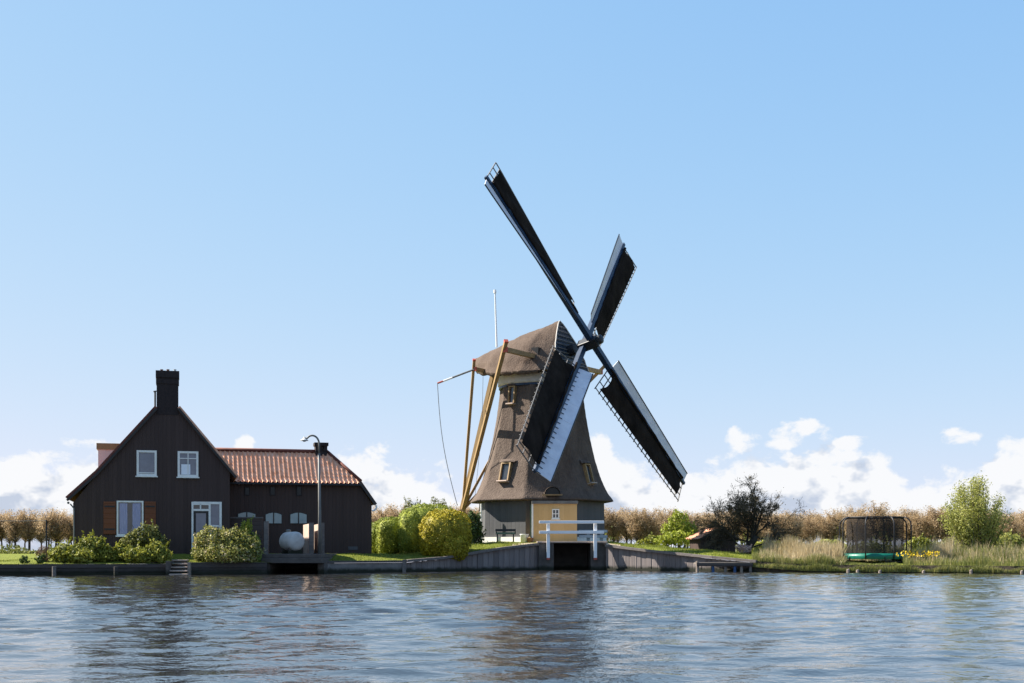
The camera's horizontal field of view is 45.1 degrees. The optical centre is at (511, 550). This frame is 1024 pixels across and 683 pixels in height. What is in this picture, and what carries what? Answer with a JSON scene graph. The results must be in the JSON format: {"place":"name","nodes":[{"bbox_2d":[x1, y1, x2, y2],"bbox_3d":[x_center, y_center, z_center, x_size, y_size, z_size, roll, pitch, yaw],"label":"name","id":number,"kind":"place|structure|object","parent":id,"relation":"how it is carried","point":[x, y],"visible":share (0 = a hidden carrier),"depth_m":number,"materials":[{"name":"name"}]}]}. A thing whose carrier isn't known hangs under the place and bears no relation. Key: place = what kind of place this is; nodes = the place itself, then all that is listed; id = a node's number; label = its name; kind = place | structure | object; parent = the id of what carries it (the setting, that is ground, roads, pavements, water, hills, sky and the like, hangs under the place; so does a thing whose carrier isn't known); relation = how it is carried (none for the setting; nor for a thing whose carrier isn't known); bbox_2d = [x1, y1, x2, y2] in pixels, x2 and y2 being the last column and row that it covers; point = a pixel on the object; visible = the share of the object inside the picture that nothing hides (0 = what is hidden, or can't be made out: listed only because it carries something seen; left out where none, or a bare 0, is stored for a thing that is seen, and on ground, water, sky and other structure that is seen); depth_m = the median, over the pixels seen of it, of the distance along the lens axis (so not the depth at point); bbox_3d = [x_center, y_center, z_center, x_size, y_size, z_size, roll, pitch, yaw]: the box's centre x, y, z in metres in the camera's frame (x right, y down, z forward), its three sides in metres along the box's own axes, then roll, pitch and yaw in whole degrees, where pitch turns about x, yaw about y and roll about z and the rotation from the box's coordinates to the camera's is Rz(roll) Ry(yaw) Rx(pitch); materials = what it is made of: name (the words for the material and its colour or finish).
{"place":"outdoors","nodes":[
{"label":"outdoors","id":0,"kind":"place"},
{"bbox_2d":[0,541,1011,565],"bbox_3d":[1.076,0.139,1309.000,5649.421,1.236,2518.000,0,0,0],"label":"ground","id":1,"kind":"structure","parent":0,"point":[6,557],"depth_m":62.91,"materials":[{"name":"green plant"}]},
{"bbox_2d":[0,509,13,548],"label":"poplar tree","id":2,"kind":"object","parent":1,"relation":"on","point":[2,536],"visible":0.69,"depth_m":228.06,"materials":[{"name":"brown plant"}]},
{"bbox_2d":[0,509,28,548],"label":"poplar tree","id":3,"kind":"object","parent":1,"relation":"on","point":[11,528],"visible":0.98,"depth_m":225.36,"materials":[{"name":"brown plant"}]},
{"bbox_2d":[7,520,23,541],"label":"poplar tree","id":4,"kind":"object","parent":1,"relation":"on","point":[18,535],"visible":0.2,"depth_m":239.45,"materials":[{"name":"brown plant"}]},
{"bbox_2d":[19,555,29,563],"bbox_3d":[-21.392,0.434,54.092,0.476,0.474,0.407,0,0,0],"label":"plant","id":5,"kind":"object","parent":1,"relation":"on","point":[24,559],"visible":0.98,"depth_m":54.05,"materials":[{"name":"green plant"}]},
{"bbox_2d":[14,508,40,550],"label":"poplar tree","id":6,"kind":"object","parent":1,"relation":"on","point":[32,531],"visible":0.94,"depth_m":225.84,"materials":[{"name":"brown plant"}]},
{"bbox_2d":[30,520,44,545],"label":"poplar tree","id":7,"kind":"object","parent":1,"relation":"on","point":[40,540],"visible":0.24,"depth_m":242.23,"materials":[{"name":"brown plant"}]},
{"bbox_2d":[34,554,45,563],"bbox_3d":[-20.707,0.404,54.114,0.464,0.538,0.398,0,0,-36],"label":"plant","id":8,"kind":"object","parent":1,"relation":"on","point":[41,561],"visible":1,"depth_m":54.07,"materials":[{"name":"green plant"}]},
{"bbox_2d":[35,545,49,560],"bbox_3d":[-20.953,0.207,55.158,0.745,0.886,0.738,0,0,0],"label":"dry shrub","id":9,"kind":"object","parent":1,"relation":"on","point":[46,549],"visible":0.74,"depth_m":55.13,"materials":[{"name":"brown plant"}]},
{"bbox_2d":[34,507,63,547],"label":"poplar tree","id":10,"kind":"object","parent":1,"relation":"on","point":[50,520],"visible":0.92,"depth_m":223.95,"materials":[{"name":"brown plant"}]},
{"bbox_2d":[41,511,70,546],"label":"poplar tree","id":11,"kind":"object","parent":1,"relation":"on","point":[60,532],"visible":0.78,"depth_m":225.81,"materials":[{"name":"brown plant"}]},
{"bbox_2d":[59,514,72,544],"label":"poplar tree","id":12,"kind":"object","parent":1,"relation":"on","point":[67,534],"visible":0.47,"depth_m":227.36,"materials":[{"name":"brown plant"}]},
{"bbox_2d":[64,514,72,538],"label":"poplar tree","id":13,"kind":"object","parent":1,"relation":"on","point":[70,528],"visible":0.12,"depth_m":226.03,"materials":[{"name":"brown plant"}]},
{"bbox_2d":[45,529,113,562],"bbox_3d":[-19.267,-0.199,55.031,2.911,1.600,1.780,0,0,-21],"label":"green shrub","id":14,"kind":"object","parent":1,"relation":"on","point":[92,549],"visible":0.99,"depth_m":54.84,"materials":[{"name":"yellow plant"}]},
{"bbox_2d":[0,564,165,575],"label":"timber quay wall","id":15,"kind":"structure","parent":1,"relation":"on","point":[83,569],"depth_m":53.88,"materials":[{"name":"grey wood"}]},
{"bbox_2d":[111,534,172,562],"bbox_3d":[-16.692,-0.083,55.362,3.149,1.412,1.565,0,0,0],"label":"green shrub","id":16,"kind":"object","parent":1,"relation":"on","point":[155,552],"visible":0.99,"depth_m":55.13,"materials":[{"name":"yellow plant"}]},
{"bbox_2d":[121,519,170,547],"bbox_3d":[-16.831,-0.523,56.574,2.273,1.852,1.367,0,0,0],"label":"olive shrub","id":17,"kind":"object","parent":1,"relation":"on","point":[135,534],"visible":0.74,"depth_m":56.38,"materials":[{"name":"green plant"}]},
{"bbox_2d":[166,560,188,574],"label":"garden steps","id":18,"kind":"structure","parent":1,"relation":"on","point":[178,568],"depth_m":54.99,"materials":[{"name":"concrete"}]},
{"bbox_2d":[66,369,376,553],"bbox_3d":[-15.100,-4.036,64.261,16.045,9.359,9.760,0,0,-15],"label":"farmhouse","id":19,"kind":"object","parent":1,"relation":"on","point":[173,472],"visible":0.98,"depth_m":59.39,"materials":[{"name":"black wood"}]},
{"bbox_2d":[116,501,142,536],"bbox_3d":[-18.108,-1.493,58.511,1.314,1.712,0.109,0,0,-15],"label":"window","id":20,"kind":"structure","parent":19,"relation":"in","point":[129,513],"depth_m":58.53,"materials":[{"name":"glass"}]},
{"bbox_2d":[135,450,157,476],"bbox_3d":[-17.382,-4.118,58.706,1.019,1.275,0.109,0,0,-15],"label":"window","id":21,"kind":"structure","parent":19,"relation":"in","point":[146,459],"depth_m":58.73,"materials":[{"name":"white paint"}]},
{"bbox_2d":[177,451,198,477],"bbox_3d":[-15.545,-4.107,59.198,1.061,1.285,0.109,0,0,-15],"label":"window","id":22,"kind":"structure","parent":19,"relation":"in","point":[187,460],"depth_m":59.21,"materials":[{"name":"white paint"}]},
{"bbox_2d":[193,511,208,551],"bbox_3d":[-14.967,-0.628,59.377,0.701,2.533,0.052,0,0,-15],"label":"door","id":23,"kind":"structure","parent":19,"relation":"in","point":[200,518],"depth_m":59.34,"materials":[{"name":"white paint"}]},
{"bbox_2d":[237,511,255,516],"bbox_3d":[-13.734,-1.674,63.975,0.954,0.680,0.058,0,0,-15],"label":"window","id":24,"kind":"structure","parent":19,"relation":"in","point":[243,514],"depth_m":63.94,"materials":[{"name":"blue glass"}]},
{"bbox_2d":[270,486,275,495],"bbox_3d":[-12.486,-3.094,64.323,0.307,0.499,0.029,0,0,-15],"label":"window","id":25,"kind":"structure","parent":19,"relation":"in","point":[272,488],"depth_m":64.32,"materials":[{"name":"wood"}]},
{"bbox_2d":[265,512,281,523],"bbox_3d":[-12.439,-1.684,64.320,0.884,0.627,0.058,0,0,-15],"label":"window","id":26,"kind":"structure","parent":19,"relation":"in","point":[273,517],"depth_m":64.31,"materials":[{"name":"blue glass"}]},
{"bbox_2d":[290,512,306,523],"bbox_3d":[-11.191,-1.692,64.655,0.921,0.630,0.058,0,0,-15],"label":"window","id":27,"kind":"structure","parent":19,"relation":"in","point":[297,517],"depth_m":64.63,"materials":[{"name":"blue glass"}]},
{"bbox_2d":[296,486,301,495],"bbox_3d":[-11.152,-3.110,64.683,0.305,0.551,0.029,0,0,-15],"label":"window","id":28,"kind":"structure","parent":19,"relation":"in","point":[298,488],"depth_m":64.68,"materials":[{"name":"black glass"}]},
{"bbox_2d":[187,562,266,574],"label":"rose bed wall","id":29,"kind":"structure","parent":1,"relation":"on","point":[197,568],"depth_m":56.17,"materials":[{"name":"grey wood"}]},
{"bbox_2d":[190,523,265,562],"bbox_3d":[-13.048,-0.241,56.627,3.463,2.091,2.556,0,0,0],"label":"rose bush","id":30,"kind":"object","parent":1,"relation":"on","point":[223,547],"visible":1,"depth_m":56.40,"materials":[{"name":"green plant"}]},
{"bbox_2d":[231,517,268,553],"bbox_3d":[-12.657,-0.584,60.440,2.304,2.101,0.872,0,0,28],"label":"timber screen","id":31,"kind":"object","parent":1,"relation":"on","point":[257,524],"visible":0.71,"depth_m":60.60,"materials":[{"name":"grey wood"}]},
{"bbox_2d":[240,518,262,558],"bbox_3d":[-12.243,-0.542,57.701,1.132,2.210,0.684,0,0,-35],"label":"willow sapling","id":32,"kind":"object","parent":1,"relation":"on","point":[248,529],"visible":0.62,"depth_m":57.66,"materials":[{"name":"green plant"}]},
{"bbox_2d":[261,554,335,573],"bbox_3d":[-10.648,1.135,60.300,3.581,1.930,5.800,0,0,0],"label":"dock","id":33,"kind":"object","parent":1,"relation":"on","point":[284,563],"visible":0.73,"depth_m":58.20,"materials":[{"name":"wood"}]},
{"bbox_2d":[279,529,303,553],"bbox_3d":[-10.602,-0.410,59.343,0.920,1.200,1.290,0,0,-36],"label":"gas tank","id":34,"kind":"object","parent":33,"relation":"on","point":[290,542],"visible":0.99,"depth_m":58.91,"materials":[{"name":"white metal"}]},
{"bbox_2d":[303,523,313,553],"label":"partition wall","id":35,"kind":"structure","parent":33,"relation":"on","point":[308,536],"depth_m":59.92,"materials":[{"name":"concrete"}]},
{"bbox_2d":[300,435,321,553],"bbox_3d":[-9.654,-2.696,59.300,1.034,5.732,0.370,0,0,0],"label":"street lamp","id":36,"kind":"object","parent":33,"relation":"on","point":[304,439],"visible":1,"depth_m":59.25,"materials":[{"name":"grey metal"}]},
{"bbox_2d":[314,523,324,553],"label":"partition wall","id":37,"kind":"structure","parent":33,"relation":"on","point":[316,538],"depth_m":60.72,"materials":[{"name":"concrete"}]},
{"bbox_2d":[327,559,406,572],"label":"concrete quay wall","id":38,"kind":"structure","parent":1,"relation":"on","point":[357,566],"depth_m":60.92,"materials":[{"name":"grey concrete"}]},
{"bbox_2d":[372,504,396,521],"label":"poplar tree","id":39,"kind":"object","parent":1,"relation":"on","point":[380,513],"visible":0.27,"depth_m":226.45,"materials":[{"name":"brown plant"}]},
{"bbox_2d":[372,516,402,553],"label":"clipped hedge","id":40,"kind":"object","parent":1,"relation":"on","point":[385,536],"visible":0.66,"depth_m":69.20,"materials":[{"name":"green plant"}]},
{"bbox_2d":[384,501,406,520],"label":"poplar tree","id":41,"kind":"object","parent":1,"relation":"on","point":[395,512],"visible":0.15,"depth_m":228.78,"materials":[{"name":"brown plant"}]},
{"bbox_2d":[398,497,421,513],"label":"tall shrub","id":42,"kind":"object","parent":1,"relation":"on","point":[408,503],"visible":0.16,"depth_m":78.96,"materials":[{"name":"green plant"}]},
{"bbox_2d":[397,503,454,553],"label":"clipped hedge","id":43,"kind":"object","parent":1,"relation":"on","point":[409,519],"visible":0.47,"depth_m":67.35,"materials":[{"name":"green plant"}]},
{"bbox_2d":[430,496,447,509],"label":"tall shrub","id":44,"kind":"object","parent":1,"relation":"on","point":[435,501],"visible":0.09,"depth_m":79.96,"materials":[{"name":"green plant"}]},
{"bbox_2d":[418,509,472,561],"bbox_3d":[-3.541,-0.812,65.733,2.905,2.857,2.996,0,0,0],"label":"golden bush","id":45,"kind":"object","parent":1,"relation":"on","point":[444,532],"visible":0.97,"depth_m":64.70,"materials":[{"name":"yellow plant"}]},
{"bbox_2d":[406,543,538,571],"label":"sheet pile wall","id":46,"kind":"structure","parent":1,"relation":"on","point":[522,557],"depth_m":65.99,"materials":[{"name":"grey metal"}]},
{"bbox_2d":[463,510,485,543],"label":"dark shrub","id":47,"kind":"object","parent":1,"relation":"on","point":[476,531],"visible":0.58,"depth_m":69.33,"materials":[{"name":"green plant"}]},
{"bbox_2d":[495,529,515,541],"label":"garden bench","id":48,"kind":"object","parent":1,"relation":"on","point":[497,533],"visible":0.88,"depth_m":70.45,"materials":[{"name":"black paint"}]},
{"bbox_2d":[0,526,1022,553],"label":"undergrowth","id":49,"kind":"object","parent":1,"relation":"on","point":[9,550],"visible":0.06,"depth_m":214.84,"materials":[{"name":"green plant"}]},
{"bbox_2d":[520,534,528,541],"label":"planter tub","id":50,"kind":"object","parent":1,"relation":"on","point":[523,537],"visible":0.98,"depth_m":70.00,"materials":[{"name":"white paint"}]},
{"bbox_2d":[437,162,687,547],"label":"windmill","id":51,"kind":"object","parent":1,"relation":"on","point":[540,465],"visible":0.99,"depth_m":73.02,"materials":[{"name":"brown wood"}]},
{"bbox_2d":[496,459,515,482],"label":"window","id":52,"kind":"structure","parent":51,"relation":"in","point":[506,464],"depth_m":72.74,"materials":[{"name":"paint"}]},
{"bbox_2d":[505,383,516,404],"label":"window","id":53,"kind":"structure","parent":51,"relation":"in","point":[512,390],"depth_m":73.59,"materials":[{"name":"paint"}]},
{"bbox_2d":[580,460,596,484],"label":"window","id":54,"kind":"structure","parent":51,"relation":"in","point":[586,465],"depth_m":73.29,"materials":[{"name":"paint"}]},
{"bbox_2d":[537,541,606,569],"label":"culvert","id":55,"kind":"object","parent":1,"relation":"on","point":[570,556],"visible":0.65,"depth_m":68.86,"materials":[{"name":"concrete"}]},
{"bbox_2d":[539,521,603,559],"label":"white railing","id":56,"kind":"object","parent":55,"relation":"attached to","point":[548,532],"visible":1,"depth_m":67.40,"materials":[{"name":"paint"}]},
{"bbox_2d":[579,530,606,540],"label":"blue railing","id":57,"kind":"object","parent":1,"relation":"on","point":[589,536],"visible":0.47,"depth_m":70.35,"materials":[{"name":"paint"}]},
{"bbox_2d":[604,507,615,535],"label":"poplar tree","id":58,"kind":"object","parent":1,"relation":"on","point":[605,517],"visible":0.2,"depth_m":226.31,"materials":[{"name":"brown plant"}]},
{"bbox_2d":[604,505,625,540],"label":"poplar tree","id":59,"kind":"object","parent":1,"relation":"on","point":[614,531],"visible":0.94,"depth_m":226.75,"materials":[{"name":"brown plant"}]},
{"bbox_2d":[614,514,634,542],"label":"poplar tree","id":60,"kind":"object","parent":1,"relation":"on","point":[627,536],"visible":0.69,"depth_m":226.71,"materials":[{"name":"brown plant"}]},
{"bbox_2d":[619,506,640,543],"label":"poplar tree","id":61,"kind":"object","parent":1,"relation":"on","point":[624,511],"visible":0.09,"depth_m":240.23,"materials":[{"name":"brown plant"}]},
{"bbox_2d":[620,505,650,541],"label":"poplar tree","id":62,"kind":"object","parent":1,"relation":"on","point":[636,532],"visible":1,"depth_m":224.21,"materials":[{"name":"brown plant"}]},
{"bbox_2d":[634,535,658,544],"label":"lime shrub","id":63,"kind":"object","parent":1,"relation":"on","point":[645,540],"visible":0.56,"depth_m":84.91,"materials":[{"name":"green plant"}]},
{"bbox_2d":[639,506,661,543],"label":"poplar tree","id":64,"kind":"object","parent":1,"relation":"on","point":[649,530],"visible":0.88,"depth_m":224.37,"materials":[{"name":"brown plant"}]},
{"bbox_2d":[652,506,676,538],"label":"poplar tree","id":65,"kind":"object","parent":1,"relation":"on","point":[663,521],"visible":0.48,"depth_m":223.16,"materials":[{"name":"brown plant"}]},
{"bbox_2d":[655,508,678,544],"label":"poplar tree","id":66,"kind":"object","parent":1,"relation":"on","point":[664,515],"visible":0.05,"depth_m":237.49,"materials":[{"name":"brown plant"}]},
{"bbox_2d":[653,509,697,548],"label":"lime shrub","id":67,"kind":"object","parent":1,"relation":"on","point":[677,533],"visible":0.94,"depth_m":83.55,"materials":[{"name":"green plant"}]},
{"bbox_2d":[605,544,756,571],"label":"sheet pile wall","id":68,"kind":"structure","parent":1,"relation":"on","point":[627,558],"depth_m":65.40,"materials":[{"name":"grey metal"}]},
{"bbox_2d":[682,510,697,547],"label":"poplar tree","id":69,"kind":"object","parent":1,"relation":"on","point":[691,518],"visible":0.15,"depth_m":228.95,"materials":[{"name":"brown plant"}]},
{"bbox_2d":[694,512,714,530],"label":"poplar tree","id":70,"kind":"object","parent":1,"relation":"on","point":[702,520],"visible":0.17,"depth_m":227.44,"materials":[{"name":"brown plant"}]},
{"bbox_2d":[685,528,739,551],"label":"garden shed","id":71,"kind":"structure","parent":1,"relation":"on","point":[697,540],"depth_m":76.07,"materials":[{"name":"brown wood"}]},
{"bbox_2d":[708,533,720,550],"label":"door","id":72,"kind":"structure","parent":71,"relation":"in","point":[714,533],"depth_m":75.78,"materials":[{"name":"wood"}]},
{"bbox_2d":[735,544,751,553],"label":"blossom shrub","id":73,"kind":"object","parent":1,"relation":"on","point":[744,548],"visible":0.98,"depth_m":69.91,"materials":[{"name":"grey plant"}]},
{"bbox_2d":[738,518,750,542],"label":"poplar tree","id":74,"kind":"object","parent":1,"relation":"on","point":[743,536],"visible":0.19,"depth_m":227.28,"materials":[{"name":"brown plant"}]},
{"bbox_2d":[690,473,810,553],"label":"bare tree","id":75,"kind":"object","parent":1,"relation":"on","point":[741,511],"visible":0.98,"depth_m":72.23,"materials":[{"name":"black plant"}]},
{"bbox_2d":[751,539,781,552],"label":"scrub shrub","id":76,"kind":"object","parent":1,"relation":"on","point":[760,542],"visible":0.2,"depth_m":79.77,"materials":[{"name":"green plant"}]},
{"bbox_2d":[757,512,787,541],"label":"poplar tree","id":77,"kind":"object","parent":1,"relation":"on","point":[767,532],"visible":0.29,"depth_m":223.22,"materials":[{"name":"brown plant"}]},
{"bbox_2d":[781,510,805,539],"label":"poplar tree","id":78,"kind":"object","parent":1,"relation":"on","point":[791,527],"visible":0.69,"depth_m":222.63,"materials":[{"name":"brown plant"}]},
{"bbox_2d":[799,513,820,542],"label":"poplar tree","id":79,"kind":"object","parent":1,"relation":"on","point":[810,532],"visible":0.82,"depth_m":224.62,"materials":[{"name":"brown plant"}]},
{"bbox_2d":[800,509,822,543],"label":"poplar tree","id":80,"kind":"object","parent":1,"relation":"on","point":[811,515],"visible":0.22,"depth_m":236.24,"materials":[{"name":"brown plant"}]},
{"bbox_2d":[812,515,839,539],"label":"poplar tree","id":81,"kind":"object","parent":1,"relation":"on","point":[825,525],"visible":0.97,"depth_m":222.88,"materials":[{"name":"brown plant"}]},
{"bbox_2d":[820,508,848,539],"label":"poplar tree","id":82,"kind":"object","parent":1,"relation":"on","point":[840,516],"visible":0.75,"depth_m":223.27,"materials":[{"name":"brown plant"}]},
{"bbox_2d":[829,507,851,538],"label":"poplar tree","id":83,"kind":"object","parent":1,"relation":"on","point":[847,514],"visible":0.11,"depth_m":237.95,"materials":[{"name":"brown plant"}]},
{"bbox_2d":[845,504,870,516],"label":"poplar tree","id":84,"kind":"object","parent":1,"relation":"on","point":[851,510],"visible":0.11,"depth_m":241.08,"materials":[{"name":"brown plant"}]},
{"bbox_2d":[852,510,871,516],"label":"poplar tree","id":85,"kind":"object","parent":1,"relation":"on","point":[856,514],"visible":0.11,"depth_m":225.22,"materials":[{"name":"brown plant"}]},
{"bbox_2d":[839,516,911,561],"bbox_3d":[18.654,-0.553,63.400,3.651,2.328,3.651,0,0,0],"label":"trampoline","id":86,"kind":"object","parent":1,"relation":"on","point":[874,537],"visible":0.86,"depth_m":62.17,"materials":[{"name":"black fabric"}]},
{"bbox_2d":[862,501,890,515],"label":"poplar tree","id":87,"kind":"object","parent":1,"relation":"on","point":[878,512],"visible":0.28,"depth_m":222.94,"materials":[{"name":"brown plant"}]},
{"bbox_2d":[748,540,1023,572],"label":"green reeds","id":88,"kind":"object","parent":1,"relation":"on","point":[985,562],"visible":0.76,"depth_m":60.93,"materials":[{"name":"green plant"}]},
{"bbox_2d":[752,561,1023,573],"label":"bank edge","id":89,"kind":"object","parent":1,"relation":"on","point":[764,569],"visible":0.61,"depth_m":60.62,"materials":[{"name":"green plant"}]},
{"bbox_2d":[758,532,1023,564],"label":"dry reeds","id":90,"kind":"object","parent":1,"relation":"on","point":[792,549],"visible":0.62,"depth_m":63.08,"materials":[{"name":"beige plant"}]},
{"bbox_2d":[899,505,924,540],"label":"poplar tree","id":91,"kind":"object","parent":1,"relation":"on","point":[905,514],"visible":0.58,"depth_m":227.52,"materials":[{"name":"brown plant"}]},
{"bbox_2d":[896,549,939,556],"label":"yellow flowers","id":92,"kind":"object","parent":1,"relation":"on","point":[935,552],"visible":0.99,"depth_m":60.92,"materials":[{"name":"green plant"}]},
{"bbox_2d":[904,533,934,550],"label":"scrub shrub","id":93,"kind":"object","parent":1,"relation":"on","point":[917,541],"visible":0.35,"depth_m":77.75,"materials":[{"name":"green plant"}]},
{"bbox_2d":[907,510,934,537],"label":"poplar tree","id":94,"kind":"object","parent":1,"relation":"on","point":[918,526],"visible":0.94,"depth_m":224.67,"materials":[{"name":"brown plant"}]},
{"bbox_2d":[921,505,947,540],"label":"poplar tree","id":95,"kind":"object","parent":1,"relation":"on","point":[936,522],"visible":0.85,"depth_m":223.23,"materials":[{"name":"brown plant"}]},
{"bbox_2d":[938,511,955,539],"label":"poplar tree","id":96,"kind":"object","parent":1,"relation":"on","point":[947,534],"visible":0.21,"depth_m":223.07,"materials":[{"name":"brown plant"}]},
{"bbox_2d":[937,473,1014,549],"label":"willow tree","id":97,"kind":"object","parent":1,"relation":"on","point":[970,520],"visible":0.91,"depth_m":72.31,"materials":[{"name":"green plant"}]},
{"bbox_2d":[993,528,1023,549],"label":"scrub shrub","id":98,"kind":"object","parent":1,"relation":"on","point":[1011,539],"visible":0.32,"depth_m":75.58,"materials":[{"name":"green plant"}]},
{"bbox_2d":[999,512,1022,537],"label":"poplar tree","id":99,"kind":"object","parent":1,"relation":"on","point":[1013,528],"visible":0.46,"depth_m":224.21,"materials":[{"name":"brown plant"}]},
{"bbox_2d":[1014,510,1023,539],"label":"poplar tree","id":100,"kind":"object","parent":1,"relation":"on","point":[1021,519],"visible":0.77,"depth_m":227.40,"materials":[{"name":"brown plant"}]},
{"bbox_2d":[0,567,1023,682],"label":"water","id":101,"kind":"structure","parent":0,"point":[562,626],"depth_m":17.51,"materials":[{"name":"blue liquid"}]},
{"bbox_2d":[694,561,752,571],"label":"jetty","id":102,"kind":"object","parent":101,"relation":"in","point":[725,564],"visible":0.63,"depth_m":62.04,"materials":[{"name":"grey wood"}]},
{"bbox_2d":[0,0,1023,562],"label":"sky","id":103,"kind":"structure","parent":0,"point":[286,208],"materials":[{"name":"blue"}]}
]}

